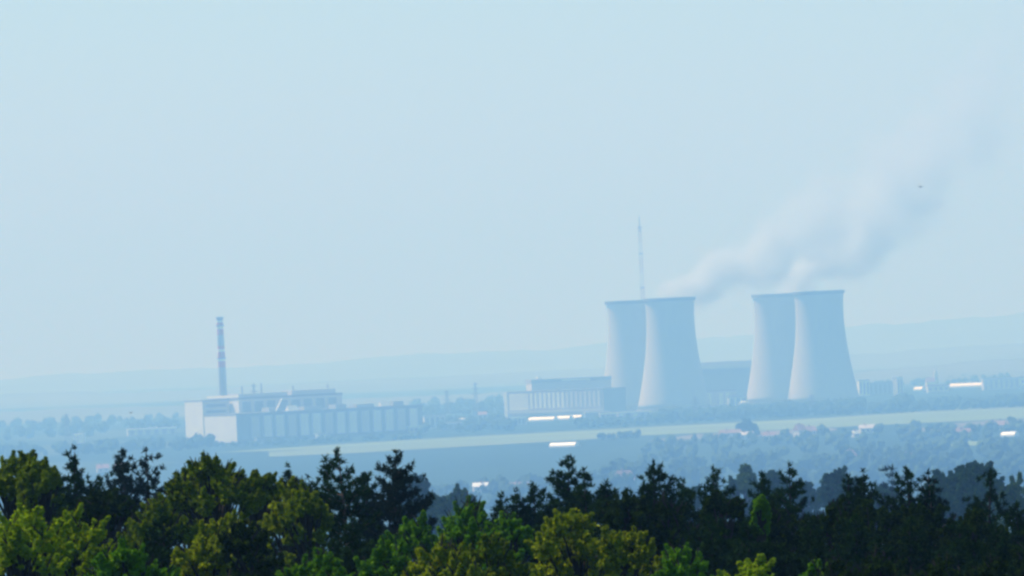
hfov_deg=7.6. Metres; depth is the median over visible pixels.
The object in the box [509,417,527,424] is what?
gate lodge
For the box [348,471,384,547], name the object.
pine tree
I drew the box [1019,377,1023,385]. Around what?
shed
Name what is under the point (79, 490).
pine tree
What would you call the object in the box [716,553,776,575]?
broadleaf tree
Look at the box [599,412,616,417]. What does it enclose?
shed
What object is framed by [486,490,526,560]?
pine tree
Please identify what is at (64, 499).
pine tree
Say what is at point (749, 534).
pine tree
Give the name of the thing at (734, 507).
broadleaf tree
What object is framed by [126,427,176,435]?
store shed
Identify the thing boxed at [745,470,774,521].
pine tree
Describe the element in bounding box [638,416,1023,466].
treeline
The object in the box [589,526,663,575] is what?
broadleaf tree
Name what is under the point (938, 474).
broadleaf tree
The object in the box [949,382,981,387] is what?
film tunnel
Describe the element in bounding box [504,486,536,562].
pine tree
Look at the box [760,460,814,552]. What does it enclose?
pine tree
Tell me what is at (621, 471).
house
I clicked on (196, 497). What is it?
broadleaf tree
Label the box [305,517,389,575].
pine tree
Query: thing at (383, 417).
turbine hall
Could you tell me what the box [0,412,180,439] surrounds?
treeline
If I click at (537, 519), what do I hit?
pine tree
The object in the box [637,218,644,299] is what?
lattice mast
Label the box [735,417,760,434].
broadleaf tree
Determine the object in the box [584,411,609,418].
shed
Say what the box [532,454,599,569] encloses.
pine tree
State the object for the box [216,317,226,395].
chimney
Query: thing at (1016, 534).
tree
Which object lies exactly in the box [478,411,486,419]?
transformer house
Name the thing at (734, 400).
pump house
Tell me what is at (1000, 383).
long shed
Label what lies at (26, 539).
broadleaf tree
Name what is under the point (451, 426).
shed
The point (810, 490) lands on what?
broadleaf tree
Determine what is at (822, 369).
cooling tower
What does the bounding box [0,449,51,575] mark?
broadleaf tree
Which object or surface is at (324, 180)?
sky
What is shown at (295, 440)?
treeline
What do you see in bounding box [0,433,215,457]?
treeline
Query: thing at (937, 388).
shed
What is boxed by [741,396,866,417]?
treeline
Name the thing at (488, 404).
treeline
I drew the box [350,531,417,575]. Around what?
broadleaf tree
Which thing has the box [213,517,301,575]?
broadleaf tree
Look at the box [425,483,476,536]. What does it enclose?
broadleaf tree
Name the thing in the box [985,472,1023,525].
broadleaf tree
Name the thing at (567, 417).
film tunnel
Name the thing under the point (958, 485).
broadleaf tree
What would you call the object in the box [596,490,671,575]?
broadleaf tree
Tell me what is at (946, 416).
field
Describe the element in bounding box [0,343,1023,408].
hills
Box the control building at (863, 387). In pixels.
[856,380,869,395]
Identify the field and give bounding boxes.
[214,407,1023,452]
[269,437,616,456]
[648,428,836,440]
[909,426,962,431]
[951,441,982,445]
[954,420,1023,425]
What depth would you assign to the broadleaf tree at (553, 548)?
70.93 m
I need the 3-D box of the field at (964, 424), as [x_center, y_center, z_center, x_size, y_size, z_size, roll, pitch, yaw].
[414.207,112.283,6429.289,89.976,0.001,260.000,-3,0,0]
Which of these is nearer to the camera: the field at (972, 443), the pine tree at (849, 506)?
the pine tree at (849, 506)
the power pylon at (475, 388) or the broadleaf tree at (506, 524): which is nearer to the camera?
the broadleaf tree at (506, 524)
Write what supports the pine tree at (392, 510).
on the ground
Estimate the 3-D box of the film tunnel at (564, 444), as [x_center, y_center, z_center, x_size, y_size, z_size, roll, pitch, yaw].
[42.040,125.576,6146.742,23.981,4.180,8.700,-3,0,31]
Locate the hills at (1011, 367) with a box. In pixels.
[0,358,1023,424]
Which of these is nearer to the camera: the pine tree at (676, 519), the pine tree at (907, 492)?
the pine tree at (676, 519)
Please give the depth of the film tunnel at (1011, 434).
5647.30 m
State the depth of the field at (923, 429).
6235.02 m
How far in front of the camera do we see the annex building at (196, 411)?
7551.54 m
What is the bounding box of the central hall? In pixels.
[700,360,761,403]
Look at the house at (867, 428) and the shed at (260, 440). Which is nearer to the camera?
the house at (867, 428)
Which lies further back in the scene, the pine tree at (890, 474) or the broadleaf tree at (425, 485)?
the broadleaf tree at (425, 485)
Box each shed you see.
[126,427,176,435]
[253,436,277,443]
[315,433,330,437]
[407,426,426,433]
[444,422,462,429]
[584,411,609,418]
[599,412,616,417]
[617,410,652,418]
[926,384,948,392]
[981,377,1019,389]
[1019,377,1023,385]
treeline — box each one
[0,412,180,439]
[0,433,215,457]
[212,432,422,446]
[360,469,636,508]
[409,393,503,415]
[417,413,517,432]
[572,412,662,427]
[596,429,641,439]
[599,437,1023,497]
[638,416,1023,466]
[648,403,748,422]
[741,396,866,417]
[859,372,1022,385]
[863,392,1023,413]
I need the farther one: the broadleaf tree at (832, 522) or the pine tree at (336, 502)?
the pine tree at (336, 502)
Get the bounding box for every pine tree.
[48,466,84,569]
[53,444,114,568]
[96,447,149,535]
[112,446,171,545]
[139,507,193,575]
[270,462,300,555]
[294,446,384,560]
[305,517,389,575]
[315,453,353,553]
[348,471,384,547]
[356,449,438,561]
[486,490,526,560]
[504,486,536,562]
[512,480,570,575]
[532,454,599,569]
[561,467,602,573]
[588,478,617,572]
[591,458,701,531]
[597,484,621,533]
[674,477,692,521]
[678,513,737,575]
[684,465,737,528]
[707,518,792,575]
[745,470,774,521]
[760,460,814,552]
[761,518,843,575]
[826,473,871,526]
[846,468,880,528]
[873,464,913,528]
[874,465,949,558]
[914,468,957,545]
[961,467,1013,541]
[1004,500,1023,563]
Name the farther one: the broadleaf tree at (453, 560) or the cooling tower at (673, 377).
the cooling tower at (673, 377)
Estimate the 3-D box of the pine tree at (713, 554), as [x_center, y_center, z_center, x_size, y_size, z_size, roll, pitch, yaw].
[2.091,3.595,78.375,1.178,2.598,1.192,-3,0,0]
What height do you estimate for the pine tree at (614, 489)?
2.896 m
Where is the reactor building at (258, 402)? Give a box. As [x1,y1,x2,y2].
[206,383,342,412]
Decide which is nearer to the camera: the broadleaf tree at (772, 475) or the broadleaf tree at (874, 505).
the broadleaf tree at (874, 505)
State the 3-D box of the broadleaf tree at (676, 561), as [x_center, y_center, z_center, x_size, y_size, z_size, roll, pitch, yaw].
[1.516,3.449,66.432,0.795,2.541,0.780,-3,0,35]
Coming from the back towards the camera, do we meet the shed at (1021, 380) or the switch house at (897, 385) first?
the shed at (1021, 380)
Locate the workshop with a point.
(717, 397)
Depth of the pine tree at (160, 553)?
75.89 m
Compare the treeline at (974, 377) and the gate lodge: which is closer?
the gate lodge
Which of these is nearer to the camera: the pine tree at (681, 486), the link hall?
the pine tree at (681, 486)
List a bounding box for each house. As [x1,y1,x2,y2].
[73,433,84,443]
[96,463,109,471]
[472,480,488,492]
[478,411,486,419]
[615,468,634,480]
[719,428,740,437]
[727,396,747,405]
[740,430,753,438]
[762,430,776,439]
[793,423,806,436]
[805,424,816,434]
[846,447,856,455]
[851,429,858,437]
[858,423,874,432]
[892,376,902,395]
[956,427,970,431]
[986,419,1006,429]
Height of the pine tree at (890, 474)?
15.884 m
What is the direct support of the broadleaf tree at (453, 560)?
on the ground
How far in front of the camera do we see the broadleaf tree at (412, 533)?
80.99 m
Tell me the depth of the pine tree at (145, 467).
120.05 m
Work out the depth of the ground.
6255.85 m
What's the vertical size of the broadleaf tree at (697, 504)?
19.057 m
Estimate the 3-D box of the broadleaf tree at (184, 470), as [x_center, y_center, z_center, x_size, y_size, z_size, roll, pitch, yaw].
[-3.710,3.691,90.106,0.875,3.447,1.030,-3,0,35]
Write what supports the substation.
on the ground
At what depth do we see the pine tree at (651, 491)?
89.99 m
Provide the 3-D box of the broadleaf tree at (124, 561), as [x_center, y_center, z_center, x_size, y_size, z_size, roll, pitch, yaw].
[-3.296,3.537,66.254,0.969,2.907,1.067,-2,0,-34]
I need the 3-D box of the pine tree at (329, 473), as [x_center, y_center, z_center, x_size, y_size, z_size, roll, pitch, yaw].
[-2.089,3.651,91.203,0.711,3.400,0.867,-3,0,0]
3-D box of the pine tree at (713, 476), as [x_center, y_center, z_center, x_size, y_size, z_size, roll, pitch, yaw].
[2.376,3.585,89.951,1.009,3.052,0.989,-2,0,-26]
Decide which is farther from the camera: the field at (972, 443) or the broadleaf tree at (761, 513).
the field at (972, 443)
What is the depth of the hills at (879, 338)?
20282.26 m
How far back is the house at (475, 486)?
4501.44 m
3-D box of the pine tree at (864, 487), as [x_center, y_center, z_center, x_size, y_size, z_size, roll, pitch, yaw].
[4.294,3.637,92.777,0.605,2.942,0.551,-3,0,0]
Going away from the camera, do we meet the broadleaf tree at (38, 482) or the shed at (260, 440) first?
the broadleaf tree at (38, 482)
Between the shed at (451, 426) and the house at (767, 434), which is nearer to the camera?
the house at (767, 434)
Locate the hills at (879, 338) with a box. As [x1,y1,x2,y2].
[0,312,1023,393]
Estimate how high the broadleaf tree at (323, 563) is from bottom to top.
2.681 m
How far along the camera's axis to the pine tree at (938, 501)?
92.70 m
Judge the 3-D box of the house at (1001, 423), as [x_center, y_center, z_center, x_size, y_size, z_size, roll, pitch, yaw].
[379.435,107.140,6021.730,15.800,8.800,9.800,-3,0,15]
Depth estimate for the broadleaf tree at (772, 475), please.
779.15 m
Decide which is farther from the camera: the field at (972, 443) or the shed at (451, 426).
the shed at (451, 426)
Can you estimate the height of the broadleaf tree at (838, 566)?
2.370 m
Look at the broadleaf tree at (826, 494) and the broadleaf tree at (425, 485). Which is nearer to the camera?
the broadleaf tree at (826, 494)
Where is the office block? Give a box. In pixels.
[503,387,625,419]
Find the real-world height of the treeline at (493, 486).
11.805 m
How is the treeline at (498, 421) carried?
on the ground
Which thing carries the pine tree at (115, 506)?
on the ground
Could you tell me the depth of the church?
9796.80 m
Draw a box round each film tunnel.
[528,416,558,421]
[549,442,579,447]
[557,415,573,419]
[572,415,584,418]
[913,386,925,390]
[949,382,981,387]
[1000,431,1019,437]
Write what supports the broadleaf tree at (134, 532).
on the ground
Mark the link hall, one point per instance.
(879, 388)
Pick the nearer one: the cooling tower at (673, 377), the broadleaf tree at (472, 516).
the broadleaf tree at (472, 516)
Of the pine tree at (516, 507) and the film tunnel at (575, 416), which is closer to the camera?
the pine tree at (516, 507)
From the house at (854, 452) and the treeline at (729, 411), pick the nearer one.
the house at (854, 452)
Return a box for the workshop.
[707,389,736,406]
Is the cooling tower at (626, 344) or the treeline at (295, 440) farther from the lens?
the cooling tower at (626, 344)
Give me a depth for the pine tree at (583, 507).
95.21 m
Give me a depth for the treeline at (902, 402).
7505.06 m
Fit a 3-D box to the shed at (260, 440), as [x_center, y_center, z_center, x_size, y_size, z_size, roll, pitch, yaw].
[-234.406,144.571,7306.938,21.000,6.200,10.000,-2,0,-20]
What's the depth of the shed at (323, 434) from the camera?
7361.84 m
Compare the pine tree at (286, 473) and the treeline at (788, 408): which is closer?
the pine tree at (286, 473)
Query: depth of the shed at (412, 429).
7560.17 m
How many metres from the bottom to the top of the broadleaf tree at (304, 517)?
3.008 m
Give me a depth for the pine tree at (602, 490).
92.69 m
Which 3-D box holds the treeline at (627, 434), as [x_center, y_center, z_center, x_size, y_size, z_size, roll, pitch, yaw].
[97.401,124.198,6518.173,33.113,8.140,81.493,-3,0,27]
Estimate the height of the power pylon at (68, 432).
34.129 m
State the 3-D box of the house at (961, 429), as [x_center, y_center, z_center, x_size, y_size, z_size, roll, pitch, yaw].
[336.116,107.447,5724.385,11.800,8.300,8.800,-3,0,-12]
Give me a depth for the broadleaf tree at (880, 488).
639.70 m
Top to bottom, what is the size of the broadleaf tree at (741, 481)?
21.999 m
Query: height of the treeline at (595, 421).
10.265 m
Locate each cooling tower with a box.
[604,300,667,411]
[637,297,711,412]
[747,293,795,404]
[787,290,859,402]
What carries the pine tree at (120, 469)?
on the ground
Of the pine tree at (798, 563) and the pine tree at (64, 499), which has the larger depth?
the pine tree at (64, 499)
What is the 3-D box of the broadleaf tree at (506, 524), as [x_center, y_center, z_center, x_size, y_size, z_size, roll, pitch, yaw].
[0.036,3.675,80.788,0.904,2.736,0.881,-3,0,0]
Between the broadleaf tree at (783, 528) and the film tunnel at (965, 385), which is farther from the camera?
the film tunnel at (965, 385)
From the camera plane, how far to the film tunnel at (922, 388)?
9597.20 m
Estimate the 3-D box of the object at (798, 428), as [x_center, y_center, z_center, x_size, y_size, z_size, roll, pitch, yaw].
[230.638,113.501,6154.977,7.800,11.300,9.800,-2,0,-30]
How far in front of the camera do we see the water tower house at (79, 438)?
7996.86 m
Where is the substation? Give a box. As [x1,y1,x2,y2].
[423,415,445,428]
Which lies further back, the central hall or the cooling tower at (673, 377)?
the central hall
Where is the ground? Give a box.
[0,369,1023,574]
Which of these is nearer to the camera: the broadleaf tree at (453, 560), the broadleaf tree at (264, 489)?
the broadleaf tree at (453, 560)
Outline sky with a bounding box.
[0,0,1023,379]
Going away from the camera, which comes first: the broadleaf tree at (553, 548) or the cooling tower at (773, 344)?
the broadleaf tree at (553, 548)
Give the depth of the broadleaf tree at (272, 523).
85.38 m
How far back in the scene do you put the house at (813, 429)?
6201.98 m
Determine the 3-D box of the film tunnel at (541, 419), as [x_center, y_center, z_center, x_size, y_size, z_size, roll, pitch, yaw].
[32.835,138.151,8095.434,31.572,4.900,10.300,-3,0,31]
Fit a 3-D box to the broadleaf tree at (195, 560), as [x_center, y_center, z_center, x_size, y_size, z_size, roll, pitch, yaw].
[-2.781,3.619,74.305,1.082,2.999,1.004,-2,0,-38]
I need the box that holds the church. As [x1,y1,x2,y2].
[925,365,937,387]
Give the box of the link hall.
[869,381,892,394]
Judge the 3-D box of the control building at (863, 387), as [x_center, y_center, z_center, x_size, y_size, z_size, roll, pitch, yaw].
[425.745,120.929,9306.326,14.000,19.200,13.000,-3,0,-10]
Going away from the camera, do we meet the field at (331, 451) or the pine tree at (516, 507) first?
the pine tree at (516, 507)
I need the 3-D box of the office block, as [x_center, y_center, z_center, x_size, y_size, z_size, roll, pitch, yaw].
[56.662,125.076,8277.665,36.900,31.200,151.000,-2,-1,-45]
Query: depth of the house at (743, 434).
6149.04 m
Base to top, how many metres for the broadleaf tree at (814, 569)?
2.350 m
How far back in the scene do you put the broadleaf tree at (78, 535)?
71.71 m
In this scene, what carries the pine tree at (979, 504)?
on the ground
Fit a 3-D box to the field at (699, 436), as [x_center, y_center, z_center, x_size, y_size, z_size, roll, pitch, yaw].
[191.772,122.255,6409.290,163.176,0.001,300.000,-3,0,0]
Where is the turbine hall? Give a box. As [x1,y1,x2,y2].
[204,399,422,442]
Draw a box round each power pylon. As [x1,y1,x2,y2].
[63,413,71,443]
[443,390,451,417]
[471,382,479,417]
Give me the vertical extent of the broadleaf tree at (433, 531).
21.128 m
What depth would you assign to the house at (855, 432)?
5980.82 m
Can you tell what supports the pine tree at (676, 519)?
on the ground
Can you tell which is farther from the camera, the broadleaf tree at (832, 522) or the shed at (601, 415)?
the shed at (601, 415)
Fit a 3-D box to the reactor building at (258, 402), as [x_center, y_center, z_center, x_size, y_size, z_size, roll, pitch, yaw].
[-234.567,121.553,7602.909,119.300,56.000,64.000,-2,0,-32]
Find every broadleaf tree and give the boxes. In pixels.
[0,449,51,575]
[0,502,76,575]
[15,456,67,571]
[31,499,117,575]
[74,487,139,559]
[79,530,181,575]
[113,488,199,571]
[156,461,218,548]
[163,450,258,569]
[166,507,270,575]
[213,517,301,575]
[243,469,283,555]
[257,472,334,566]
[275,545,367,575]
[278,490,333,569]
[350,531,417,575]
[385,506,449,575]
[399,473,430,560]
[400,530,494,575]
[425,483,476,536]
[426,492,444,534]
[436,492,509,555]
[466,530,537,575]
[469,508,536,572]
[523,508,635,575]
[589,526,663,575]
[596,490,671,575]
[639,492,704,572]
[650,539,713,575]
[674,486,707,522]
[681,489,766,569]
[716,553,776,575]
[721,463,768,521]
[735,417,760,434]
[749,494,771,551]
[753,499,809,572]
[756,469,790,506]
[787,477,820,529]
[790,556,832,575]
[794,495,869,559]
[808,554,866,575]
[816,483,835,514]
[817,465,862,506]
[864,482,895,529]
[873,490,907,544]
[923,468,966,520]
[932,460,1007,525]
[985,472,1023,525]
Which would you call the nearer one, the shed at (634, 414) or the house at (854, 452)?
the house at (854, 452)
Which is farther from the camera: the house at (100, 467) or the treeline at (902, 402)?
the treeline at (902, 402)
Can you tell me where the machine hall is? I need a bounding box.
[525,376,611,390]
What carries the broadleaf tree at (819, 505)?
on the ground
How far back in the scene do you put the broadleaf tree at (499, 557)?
68.68 m
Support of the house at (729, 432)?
on the ground
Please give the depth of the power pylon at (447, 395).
8299.36 m
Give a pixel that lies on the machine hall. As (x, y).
(538, 383)
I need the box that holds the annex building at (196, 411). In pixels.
[184,399,229,437]
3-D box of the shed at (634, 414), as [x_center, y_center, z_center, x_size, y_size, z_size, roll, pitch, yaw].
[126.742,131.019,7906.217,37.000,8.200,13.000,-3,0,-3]

